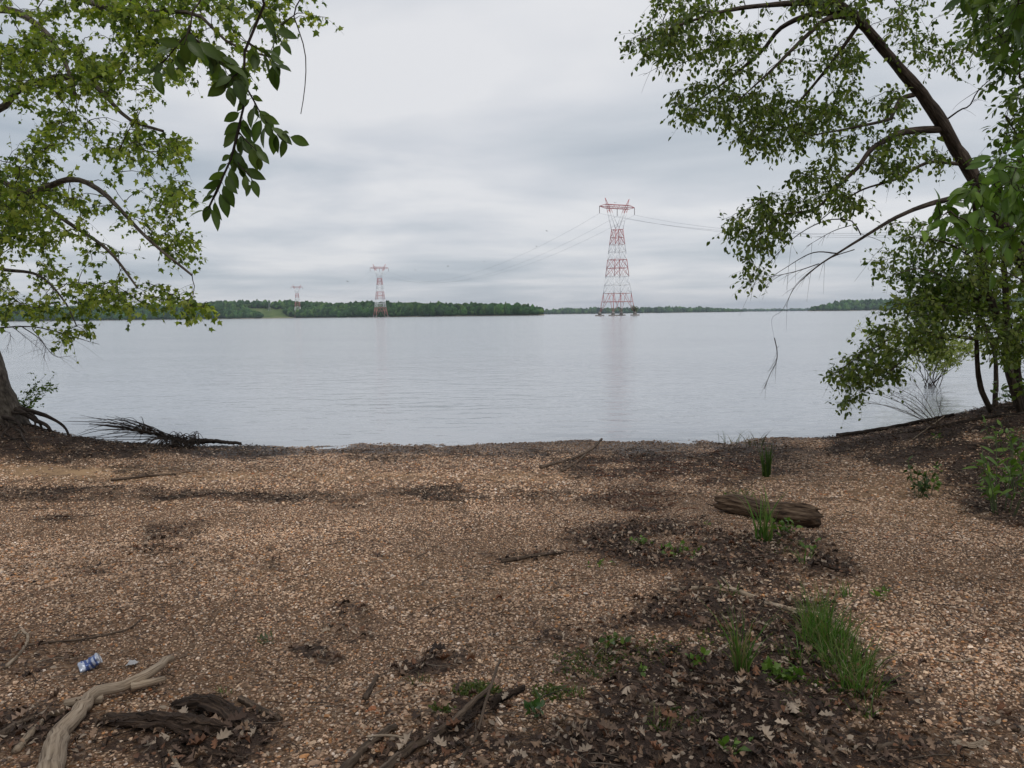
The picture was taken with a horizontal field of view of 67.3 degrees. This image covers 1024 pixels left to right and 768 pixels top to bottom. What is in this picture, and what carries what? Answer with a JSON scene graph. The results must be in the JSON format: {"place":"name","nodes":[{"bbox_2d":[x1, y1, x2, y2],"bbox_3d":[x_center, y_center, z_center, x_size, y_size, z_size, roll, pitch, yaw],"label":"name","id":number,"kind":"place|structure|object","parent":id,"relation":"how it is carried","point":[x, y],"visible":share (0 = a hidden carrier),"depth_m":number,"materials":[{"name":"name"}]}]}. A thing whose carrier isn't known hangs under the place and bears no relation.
{"place":"outdoors","nodes":[
{"label":"outdoors","id":0,"kind":"place"},
{"bbox_2d":[0,307,543,321],"bbox_3d":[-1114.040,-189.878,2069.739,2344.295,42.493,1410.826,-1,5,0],"label":"hill","id":1,"kind":"structure","parent":0,"point":[274,313],"depth_m":2099.94,"materials":[{"name":"plant"}]},
{"bbox_2d":[0,299,543,320],"bbox_3d":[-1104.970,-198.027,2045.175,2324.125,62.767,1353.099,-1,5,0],"label":"woods","id":2,"kind":"object","parent":1,"relation":"on","point":[232,309],"visible":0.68,"depth_m":1898.54,"materials":[{"name":"plant"}]},
{"bbox_2d":[292,286,300,317],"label":"transmission tower","id":3,"kind":"structure","parent":1,"relation":"on","point":[297,296],"depth_m":2026.02,"materials":[{"name":"metal"}]},
{"bbox_2d":[0,403,1023,767],"bbox_3d":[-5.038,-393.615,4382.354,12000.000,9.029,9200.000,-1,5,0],"label":"ground","id":4,"kind":"structure","parent":0,"point":[282,733],"depth_m":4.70,"materials":[{"name":"gravel"}]},
{"bbox_2d":[0,716,33,738],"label":"stick","id":5,"kind":"object","parent":4,"relation":"on","point":[6,731],"visible":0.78,"depth_m":3.22,"materials":[{"name":"wood"}]},
{"bbox_2d":[4,630,29,668],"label":"stick","id":6,"kind":"object","parent":4,"relation":"on","point":[10,662],"visible":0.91,"depth_m":4.09,"materials":[{"name":"wood"}]},
{"bbox_2d":[11,715,46,752],"bbox_3d":[-1.998,1.451,3.202,0.035,0.049,0.303,-2,5,-10],"label":"stick","id":7,"kind":"object","parent":4,"relation":"on","point":[18,748],"visible":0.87,"depth_m":3.14,"materials":[{"name":"wood"}]},
{"bbox_2d":[18,371,57,408],"bbox_3d":[-7.887,0.283,12.626,0.805,0.990,0.566,-1,5,0],"label":"shore shrub","id":8,"kind":"object","parent":4,"relation":"on","point":[34,399],"visible":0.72,"depth_m":12.63,"materials":[{"name":"green plant"}]},
{"bbox_2d":[22,617,142,646],"bbox_3d":[-2.374,1.403,4.294,0.604,0.019,0.149,-5,6,-37],"label":"stick","id":9,"kind":"object","parent":4,"relation":"on","point":[48,642],"visible":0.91,"depth_m":4.23,"materials":[{"name":"wood"}]},
{"bbox_2d":[77,653,101,672],"bbox_3d":[-2.126,1.411,3.876,0.110,0.090,0.087,-4,6,-28],"label":"drink can","id":10,"kind":"object","parent":4,"relation":"on","point":[92,662],"visible":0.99,"depth_m":3.85,"materials":[{"name":"metal"}]},
{"bbox_2d":[36,655,174,767],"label":"driftwood","id":11,"kind":"object","parent":4,"relation":"on","point":[53,753],"visible":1,"depth_m":3.33,"materials":[{"name":"wood"}]},
{"bbox_2d":[62,415,190,451],"bbox_3d":[-6.153,0.753,12.077,1.983,0.588,1.260,-1,5,0],"label":"fallen branch","id":12,"kind":"object","parent":4,"relation":"on","point":[146,430],"visible":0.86,"depth_m":12.14,"materials":[{"name":"wood"}]},
{"bbox_2d":[125,660,137,665],"bbox_3d":[-1.924,1.414,3.898,0.048,0.016,0.048,-1,5,0],"label":"plastic scrap","id":13,"kind":"object","parent":4,"relation":"on","point":[132,662],"visible":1,"depth_m":3.90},
{"bbox_2d":[111,473,175,480],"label":"stick","id":14,"kind":"object","parent":4,"relation":"on","point":[135,477],"visible":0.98,"depth_m":9.69,"materials":[{"name":"wood"}]},
{"bbox_2d":[156,736,169,767],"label":"rotten shard","id":15,"kind":"object","parent":4,"relation":"on","point":[163,751],"visible":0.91,"depth_m":3.03,"materials":[{"name":"brown wood"}]},
{"bbox_2d":[97,693,244,737],"bbox_3d":[-1.438,1.427,3.318,0.695,0.100,0.271,1,5,17],"label":"rotten log","id":16,"kind":"object","parent":4,"relation":"on","point":[178,722],"visible":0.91,"depth_m":3.25,"materials":[{"name":"brown wood"}]},
{"bbox_2d":[0,0,343,450],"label":"sweetgum tree","id":17,"kind":"object","parent":4,"relation":"on","point":[88,74],"visible":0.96,"depth_m":9.25,"materials":[{"name":"green plant"}]},
{"bbox_2d":[167,749,180,767],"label":"stick","id":18,"kind":"object","parent":4,"relation":"on","point":[175,760],"visible":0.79,"depth_m":2.98,"materials":[{"name":"wood"}]},
{"bbox_2d":[159,431,206,448],"bbox_3d":[-5.214,0.874,12.167,0.613,0.251,0.584,4,7,45],"label":"root wad","id":19,"kind":"object","parent":4,"relation":"on","point":[182,438],"visible":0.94,"depth_m":12.09,"materials":[{"name":"brown plant"}]},
{"bbox_2d":[156,737,241,758],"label":"rotten splinters","id":20,"kind":"object","parent":4,"relation":"on","point":[183,746],"visible":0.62,"depth_m":3.05,"materials":[{"name":"brown wood"}]},
{"bbox_2d":[180,737,243,762],"bbox_3d":[-1.192,1.455,3.041,0.360,0.051,0.046,2,6,31],"label":"rotten shard","id":21,"kind":"object","parent":4,"relation":"on","point":[216,752],"visible":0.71,"depth_m":3.00,"materials":[{"name":"brown wood"}]},
{"bbox_2d":[195,438,242,444],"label":"stick","id":22,"kind":"object","parent":4,"relation":"on","point":[212,441],"visible":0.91,"depth_m":12.49,"materials":[{"name":"wood"}]},
{"bbox_2d":[137,0,308,230],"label":"tupelo tree","id":23,"kind":"object","parent":4,"relation":"on","point":[211,57],"visible":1,"depth_m":2.60,"materials":[{"name":"green plant"}]},
{"bbox_2d":[217,686,232,694],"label":"grass tuft","id":24,"kind":"object","parent":4,"relation":"on","point":[225,690],"visible":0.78,"depth_m":3.60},
{"bbox_2d":[237,695,282,721],"bbox_3d":[-1.117,1.441,3.410,0.321,0.041,0.036,4,7,40],"label":"stick","id":25,"kind":"object","parent":4,"relation":"on","point":[245,701],"visible":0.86,"depth_m":3.41,"materials":[{"name":"wood"}]},
{"bbox_2d":[257,630,274,644],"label":"seedling","id":26,"kind":"object","parent":4,"relation":"on","point":[262,636],"visible":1,"depth_m":4.18,"materials":[{"name":"green plant"}]},
{"bbox_2d":[339,723,397,767],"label":"stick","id":27,"kind":"object","parent":4,"relation":"on","point":[353,759],"visible":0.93,"depth_m":3.02,"materials":[{"name":"wood"}]},
{"bbox_2d":[367,734,410,739],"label":"stick","id":28,"kind":"object","parent":27,"relation":"on","point":[385,735],"visible":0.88,"depth_m":3.09,"materials":[{"name":"wood"}]},
{"bbox_2d":[362,673,379,700],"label":"stick","id":29,"kind":"object","parent":4,"relation":"on","point":[367,694],"visible":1,"depth_m":3.56,"materials":[{"name":"wood"}]},
{"bbox_2d":[405,671,431,684],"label":"grass tuft","id":30,"kind":"object","parent":4,"relation":"on","point":[418,679],"visible":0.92,"depth_m":3.66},
{"bbox_2d":[379,684,492,767],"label":"stick","id":31,"kind":"object","parent":4,"relation":"on","point":[409,749],"visible":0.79,"depth_m":3.10,"materials":[{"name":"wood"}]},
{"bbox_2d":[444,697,484,736],"bbox_3d":[-0.187,1.417,3.292,0.096,0.068,0.389,2,6,26],"label":"charred wood","id":32,"kind":"object","parent":4,"relation":"on","point":[466,718],"visible":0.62,"depth_m":3.22,"materials":[{"name":"wood"}]},
{"bbox_2d":[454,659,500,764],"bbox_3d":[-0.125,1.381,3.310,0.059,0.073,0.944,0,5,11],"label":"stick","id":33,"kind":"object","parent":4,"relation":"on","point":[459,761],"visible":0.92,"depth_m":3.20,"materials":[{"name":"wood"}]},
{"bbox_2d":[481,684,524,707],"bbox_3d":[-0.031,1.399,3.451,0.061,0.056,0.270,4,7,42],"label":"charred wood","id":34,"kind":"object","parent":4,"relation":"on","point":[495,699],"visible":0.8,"depth_m":3.42,"materials":[{"name":"wood"}]},
{"bbox_2d":[0,400,1023,767],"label":"leaf litter","id":35,"kind":"object","parent":4,"relation":"on","point":[606,724],"visible":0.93,"depth_m":3.72,"materials":[{"name":"plant"}]},
{"bbox_2d":[0,402,1023,767],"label":"twig debris","id":36,"kind":"object","parent":4,"relation":"on","point":[652,452],"visible":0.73,"depth_m":5.87,"materials":[{"name":"wood"}]},
{"bbox_2d":[500,551,563,562],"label":"stick","id":37,"kind":"object","parent":4,"relation":"on","point":[511,559],"visible":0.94,"depth_m":5.81,"materials":[{"name":"wood"}]},
{"bbox_2d":[524,689,544,718],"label":"seedling","id":38,"kind":"object","parent":4,"relation":"on","point":[535,703],"visible":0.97,"depth_m":3.29,"materials":[{"name":"green plant"}]},
{"bbox_2d":[539,438,602,471],"bbox_3d":[0.885,0.990,10.813,0.392,0.128,2.290,1,6,21],"label":"stick","id":39,"kind":"object","parent":4,"relation":"on","point":[583,454],"visible":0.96,"depth_m":10.50,"materials":[{"name":"wood"}]},
{"bbox_2d":[563,682,589,698],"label":"grass tuft","id":40,"kind":"object","parent":4,"relation":"on","point":[575,688],"visible":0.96,"depth_m":3.50,"materials":[{"name":"plant"}]},
{"bbox_2d":[571,637,615,663],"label":"grass tuft","id":41,"kind":"object","parent":4,"relation":"on","point":[594,653],"visible":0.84,"depth_m":3.88,"materials":[{"name":"plant"}]},
{"bbox_2d":[587,558,614,567],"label":"seedling","id":42,"kind":"object","parent":4,"relation":"on","point":[599,562],"visible":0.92,"depth_m":5.53,"materials":[{"name":"green plant"}]},
{"bbox_2d":[599,631,631,648],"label":"seedling","id":43,"kind":"object","parent":4,"relation":"on","point":[613,639],"visible":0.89,"depth_m":4.00,"materials":[{"name":"green plant"}]},
{"bbox_2d":[428,488,843,731],"bbox_3d":[1.687,1.288,5.573,1.633,0.252,5.888,2,6,28],"label":"moss","id":44,"kind":"object","parent":4,"relation":"on","point":[476,685],"visible":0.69,"depth_m":3.61,"materials":[{"name":"green plant"}]},
{"bbox_2d":[629,535,652,544],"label":"seedling","id":45,"kind":"object","parent":4,"relation":"on","point":[643,539],"visible":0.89,"depth_m":6.02,"materials":[{"name":"green plant"}]},
{"bbox_2d":[638,662,646,676],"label":"seedling","id":46,"kind":"object","parent":4,"relation":"on","point":[643,669],"visible":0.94,"depth_m":3.69,"materials":[{"name":"green plant"}]},
{"bbox_2d":[645,708,676,731],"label":"grass tuft","id":47,"kind":"object","parent":4,"relation":"on","point":[659,721],"visible":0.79,"depth_m":3.18,"materials":[{"name":"plant"}]},
{"bbox_2d":[660,540,701,558],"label":"seedling","id":48,"kind":"object","parent":4,"relation":"on","point":[680,548],"visible":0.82,"depth_m":5.68,"materials":[{"name":"green plant"}]},
{"bbox_2d":[685,647,710,670],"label":"seedling","id":49,"kind":"object","parent":4,"relation":"on","point":[703,650],"visible":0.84,"depth_m":3.76,"materials":[{"name":"green plant"}]},
{"bbox_2d":[688,456,740,471],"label":"stick","id":50,"kind":"object","parent":4,"relation":"on","point":[711,461],"visible":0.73,"depth_m":10.38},
{"bbox_2d":[718,579,740,595],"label":"grass tuft","id":51,"kind":"object","parent":4,"relation":"on","point":[728,587],"visible":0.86,"depth_m":4.78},
{"bbox_2d":[709,431,754,443],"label":"grass tuft","id":52,"kind":"object","parent":4,"relation":"on","point":[737,440],"visible":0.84,"depth_m":12.29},
{"bbox_2d":[717,735,753,753],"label":"seedling","id":53,"kind":"object","parent":4,"relation":"on","point":[724,741],"visible":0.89,"depth_m":2.97,"materials":[{"name":"green plant"}]},
{"bbox_2d":[722,488,755,496],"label":"grass tuft","id":54,"kind":"object","parent":4,"relation":"on","point":[739,492],"visible":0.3,"depth_m":7.87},
{"bbox_2d":[700,599,779,672],"bbox_3d":[1.115,1.200,3.654,0.390,0.385,0.381,-1,5,0],"label":"grass tuft","id":55,"kind":"object","parent":4,"relation":"on","point":[738,660],"visible":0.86,"depth_m":3.65,"materials":[{"name":"plant"}]},
{"bbox_2d":[739,428,773,446],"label":"grass tuft","id":56,"kind":"object","parent":4,"relation":"on","point":[749,440],"visible":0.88,"depth_m":11.82,"materials":[{"name":"plant"}]},
{"bbox_2d":[739,482,787,542],"bbox_3d":[1.969,1.004,5.934,0.445,0.470,0.348,-4,6,-36],"label":"grass tuft","id":57,"kind":"object","parent":4,"relation":"on","point":[765,532],"visible":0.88,"depth_m":5.94,"materials":[{"name":"plant"}]},
{"bbox_2d":[670,576,861,643],"bbox_3d":[1.472,1.323,4.487,0.436,0.060,1.177,-4,6,-28],"label":"stick","id":58,"kind":"object","parent":4,"relation":"on","point":[742,592],"visible":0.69,"depth_m":4.77,"materials":[{"name":"wood"}]},
{"bbox_2d":[758,443,774,476],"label":"grass tuft","id":59,"kind":"object","parent":4,"relation":"on","point":[766,468],"visible":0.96,"depth_m":9.06,"materials":[{"name":"plant"}]},
{"bbox_2d":[713,494,823,528],"bbox_3d":[2.283,1.125,6.916,0.280,0.228,1.097,-5,7,-41],"label":"log","id":60,"kind":"object","parent":4,"relation":"on","point":[805,515],"visible":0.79,"depth_m":6.77,"materials":[{"name":"brown wood"}]},
{"bbox_2d":[761,656,784,680],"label":"seedling","id":61,"kind":"object","parent":4,"relation":"on","point":[767,664],"visible":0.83,"depth_m":3.62,"materials":[{"name":"green plant"}]},
{"bbox_2d":[769,517,802,536],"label":"seedling","id":62,"kind":"object","parent":4,"relation":"on","point":[783,527],"visible":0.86,"depth_m":6.08,"materials":[{"name":"green plant"}]},
{"bbox_2d":[773,661,805,681],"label":"seedling","id":63,"kind":"object","parent":4,"relation":"on","point":[787,676],"visible":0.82,"depth_m":3.57,"materials":[{"name":"green plant"}]},
{"bbox_2d":[786,547,818,563],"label":"grass tuft","id":64,"kind":"object","parent":4,"relation":"on","point":[799,559],"visible":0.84,"depth_m":5.35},
{"bbox_2d":[795,537,820,551],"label":"seedling","id":65,"kind":"object","parent":4,"relation":"on","point":[803,545],"visible":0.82,"depth_m":5.64,"materials":[{"name":"green plant"}]},
{"bbox_2d":[782,724,846,767],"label":"stick","id":66,"kind":"object","parent":4,"relation":"on","point":[798,731],"visible":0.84,"depth_m":3.00,"materials":[{"name":"wood"}]},
{"bbox_2d":[614,0,1023,392],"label":"river birch","id":67,"kind":"object","parent":4,"relation":"on","point":[842,10],"visible":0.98,"depth_m":8.82,"materials":[{"name":"green plant"}]},
{"bbox_2d":[806,559,840,570],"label":"stick","id":68,"kind":"object","parent":4,"relation":"on","point":[828,566],"visible":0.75,"depth_m":5.24,"materials":[{"name":"brown wood"}]},
{"bbox_2d":[773,580,908,698],"bbox_3d":[1.589,1.242,3.869,0.625,0.296,1.156,-1,5,0],"label":"grass tuft","id":69,"kind":"object","parent":4,"relation":"on","point":[819,625],"visible":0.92,"depth_m":3.80,"materials":[{"name":"plant"}]},
{"bbox_2d":[831,577,852,598],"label":"grass tuft","id":70,"kind":"object","parent":4,"relation":"on","point":[844,594],"visible":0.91,"depth_m":4.72,"materials":[{"name":"plant"}]},
{"bbox_2d":[831,626,863,643],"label":"stick","id":71,"kind":"object","parent":4,"relation":"on","point":[862,642],"visible":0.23,"depth_m":4.04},
{"bbox_2d":[828,728,877,763],"bbox_3d":[1.333,1.414,3.010,0.023,0.028,0.260,-2,5,-19],"label":"stick","id":72,"kind":"object","parent":4,"relation":"on","point":[859,748],"visible":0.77,"depth_m":2.98,"materials":[{"name":"wood"}]},
{"bbox_2d":[845,692,889,719],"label":"grass tuft","id":73,"kind":"object","parent":4,"relation":"on","point":[868,713],"visible":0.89,"depth_m":3.27,"materials":[{"name":"plant"}]},
{"bbox_2d":[869,586,890,600],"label":"seedling","id":74,"kind":"object","parent":4,"relation":"on","point":[877,593],"visible":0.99,"depth_m":4.66,"materials":[{"name":"green plant"}]},
{"bbox_2d":[835,371,954,428],"bbox_3d":[5.530,0.191,11.077,1.543,0.891,1.642,2,6,31],"label":"bare brush","id":75,"kind":"object","parent":4,"relation":"on","point":[927,421],"visible":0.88,"depth_m":10.84,"materials":[{"name":"plant"}]},
{"bbox_2d":[836,413,953,436],"bbox_3d":[5.766,0.631,11.666,1.615,0.486,0.116,3,6,37],"label":"stick","id":76,"kind":"object","parent":4,"relation":"on","point":[861,432],"visible":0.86,"depth_m":11.68,"materials":[{"name":"wood"}]},
{"bbox_2d":[873,736,927,751],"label":"stick","id":77,"kind":"object","parent":4,"relation":"on","point":[880,747],"visible":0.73,"depth_m":3.01,"materials":[{"name":"wood"}]},
{"bbox_2d":[819,204,1023,428],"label":"young maple","id":78,"kind":"object","parent":4,"relation":"on","point":[888,356],"visible":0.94,"depth_m":9.31,"materials":[{"name":"green plant"}]},
{"bbox_2d":[903,456,939,498],"bbox_3d":[4.106,0.957,7.789,0.279,0.418,0.313,-5,7,-38],"label":"seedling","id":79,"kind":"object","parent":4,"relation":"on","point":[921,489],"visible":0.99,"depth_m":7.75,"materials":[{"name":"green plant"}]},
{"bbox_2d":[858,211,993,412],"bbox_3d":[5.849,-0.991,10.763,2.458,2.854,2.011,-1,5,0],"label":"young maple","id":80,"kind":"object","parent":4,"relation":"on","point":[906,238],"visible":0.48,"depth_m":10.48,"materials":[{"name":"green plant"}]},
{"bbox_2d":[919,464,942,494],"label":"seedling","id":81,"kind":"object","parent":4,"relation":"on","point":[938,484],"visible":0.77,"depth_m":7.85,"materials":[{"name":"green plant"}]},
{"bbox_2d":[926,431,941,440],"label":"leafy plant","id":82,"kind":"object","parent":4,"relation":"on","point":[939,436],"visible":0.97,"depth_m":10.22,"materials":[{"name":"green plant"}]},
{"bbox_2d":[891,246,998,406],"bbox_3d":[5.996,-0.963,10.715,1.282,2.660,2.490,3,6,37],"label":"young maple","id":83,"kind":"object","parent":4,"relation":"on","point":[925,276],"visible":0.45,"depth_m":10.28,"materials":[{"name":"green plant"}]},
{"bbox_2d":[935,658,973,662],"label":"stick","id":84,"kind":"object","parent":4,"relation":"on","point":[941,660],"visible":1,"depth_m":3.79,"materials":[{"name":"wood"}]},
{"bbox_2d":[895,412,1023,433],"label":"root stick","id":85,"kind":"object","parent":4,"relation":"on","point":[976,419],"visible":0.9,"depth_m":10.67,"materials":[{"name":"wood"}]},
{"bbox_2d":[907,182,1023,411],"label":"young maple","id":86,"kind":"object","parent":4,"relation":"on","point":[1013,385],"visible":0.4,"depth_m":10.14,"materials":[{"name":"green plant"}]},
{"bbox_2d":[914,139,1023,290],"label":"broadleaf sapling","id":87,"kind":"object","parent":4,"relation":"on","point":[1006,204],"visible":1,"depth_m":4.41,"materials":[{"name":"green plant"}]},
{"bbox_2d":[950,739,990,747],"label":"stick","id":88,"kind":"object","parent":4,"relation":"on","point":[981,742],"visible":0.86,"depth_m":3.02,"materials":[{"name":"wood"}]},
{"bbox_2d":[941,0,1023,75],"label":"beech tree","id":89,"kind":"object","parent":4,"relation":"on","point":[1015,13],"visible":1,"depth_m":4.75,"materials":[{"name":"green plant"}]},
{"bbox_2d":[953,0,1023,171],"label":"dark maple","id":90,"kind":"object","parent":4,"relation":"on","point":[993,53],"visible":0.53,"depth_m":6.78,"materials":[{"name":"green plant"}]},
{"bbox_2d":[963,434,1023,514],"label":"leafy plant","id":91,"kind":"object","parent":4,"relation":"on","point":[991,491],"visible":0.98,"depth_m":7.05,"materials":[{"name":"green plant"}]},
{"bbox_2d":[980,415,1013,447],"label":"leafy plant","id":92,"kind":"object","parent":4,"relation":"on","point":[999,423],"visible":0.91,"depth_m":9.36,"materials":[{"name":"green plant"}]},
{"bbox_2d":[990,381,1011,406],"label":"leafy plant","id":93,"kind":"object","parent":4,"relation":"on","point":[1002,395],"visible":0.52,"depth_m":10.96,"materials":[{"name":"green plant"}]},
{"bbox_2d":[992,426,1023,491],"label":"leafy plant","id":94,"kind":"object","parent":4,"relation":"on","point":[1018,466],"visible":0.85,"depth_m":7.80,"materials":[{"name":"green plant"}]},
{"bbox_2d":[0,310,1023,449],"bbox_3d":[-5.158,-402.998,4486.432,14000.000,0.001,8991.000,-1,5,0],"label":"water","id":95,"kind":"structure","parent":0,"point":[339,383],"depth_m":25.42,"materials":[{"name":"grey liquid"}]},
{"bbox_2d":[371,264,388,317],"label":"transmission tower","id":96,"kind":"structure","parent":95,"relation":"in","point":[378,295],"depth_m":1308.93,"materials":[{"name":"metal"}]},
{"bbox_2d":[595,198,639,315],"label":"transmission tower","id":97,"kind":"structure","parent":95,"relation":"in","point":[616,268],"depth_m":595.66,"materials":[{"name":"metal"}]},
{"bbox_2d":[299,216,870,297],"bbox_3d":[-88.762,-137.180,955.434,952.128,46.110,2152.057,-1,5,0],"label":"power line","id":98,"kind":"object","parent":97,"relation":"hanging from","point":[594,228],"visible":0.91,"depth_m":618.18,"materials":[{"name":"metal"}]},
{"bbox_2d":[292,213,938,293],"bbox_3d":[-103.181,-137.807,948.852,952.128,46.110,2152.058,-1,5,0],"label":"power line","id":99,"kind":"object","parent":97,"relation":"hanging from","point":[699,228],"visible":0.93,"depth_m":424.13,"materials":[{"name":"metal"}]},
{"bbox_2d":[312,215,1020,296],"bbox_3d":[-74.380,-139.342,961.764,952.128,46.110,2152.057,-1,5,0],"label":"power line","id":100,"kind":"object","parent":97,"relation":"hanging from","point":[703,226],"visible":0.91,"depth_m":514.85,"materials":[{"name":"metal"}]},
{"bbox_2d":[855,316,989,387],"bbox_3d":[11.513,-0.904,20.680,3.849,2.060,2.931,-5,7,-39],"label":"willow bush","id":101,"kind":"object","parent":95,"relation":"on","point":[969,346],"visible":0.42,"depth_m":20.61,"materials":[{"name":"green plant"}]},
{"bbox_2d":[0,0,1023,311],"label":"sky","id":102,"kind":"structure","parent":0,"point":[449,140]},
{"bbox_2d":[545,312,699,313],"bbox_3d":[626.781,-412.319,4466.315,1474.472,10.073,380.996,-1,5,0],"label":"hill","id":103,"kind":"structure","parent":0,"point":[646,312],"depth_m":4303.68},
{"bbox_2d":[544,306,743,313],"bbox_3d":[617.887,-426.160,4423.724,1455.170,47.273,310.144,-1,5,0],"label":"woods","id":104,"kind":"object","parent":103,"relation":"on","point":[658,309],"visible":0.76,"depth_m":4322.05,"materials":[{"name":"plant"}]},
{"bbox_2d":[825,308,1023,310],"bbox_3d":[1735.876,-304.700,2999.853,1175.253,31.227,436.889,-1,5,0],"label":"hill","id":105,"kind":"structure","parent":0,"point":[866,310],"depth_m":2970.44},
{"bbox_2d":[807,295,1023,310],"bbox_3d":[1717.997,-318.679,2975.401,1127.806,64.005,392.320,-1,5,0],"label":"woods","id":106,"kind":"object","parent":105,"relation":"on","point":[857,304],"visible":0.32,"depth_m":2980.54,"materials":[{"name":"plant"}]},
{"bbox_3d":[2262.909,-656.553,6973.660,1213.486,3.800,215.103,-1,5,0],"label":"hill","id":107,"kind":"structure","parent":0,"visible":0},
{"bbox_2d":[735,308,809,311],"bbox_3d":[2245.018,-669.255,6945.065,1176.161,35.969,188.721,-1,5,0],"label":"woods","id":108,"kind":"object","parent":107,"relation":"on","point":[779,309],"visible":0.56,"depth_m":6876.87,"materials":[{"name":"plant"}]}
]}

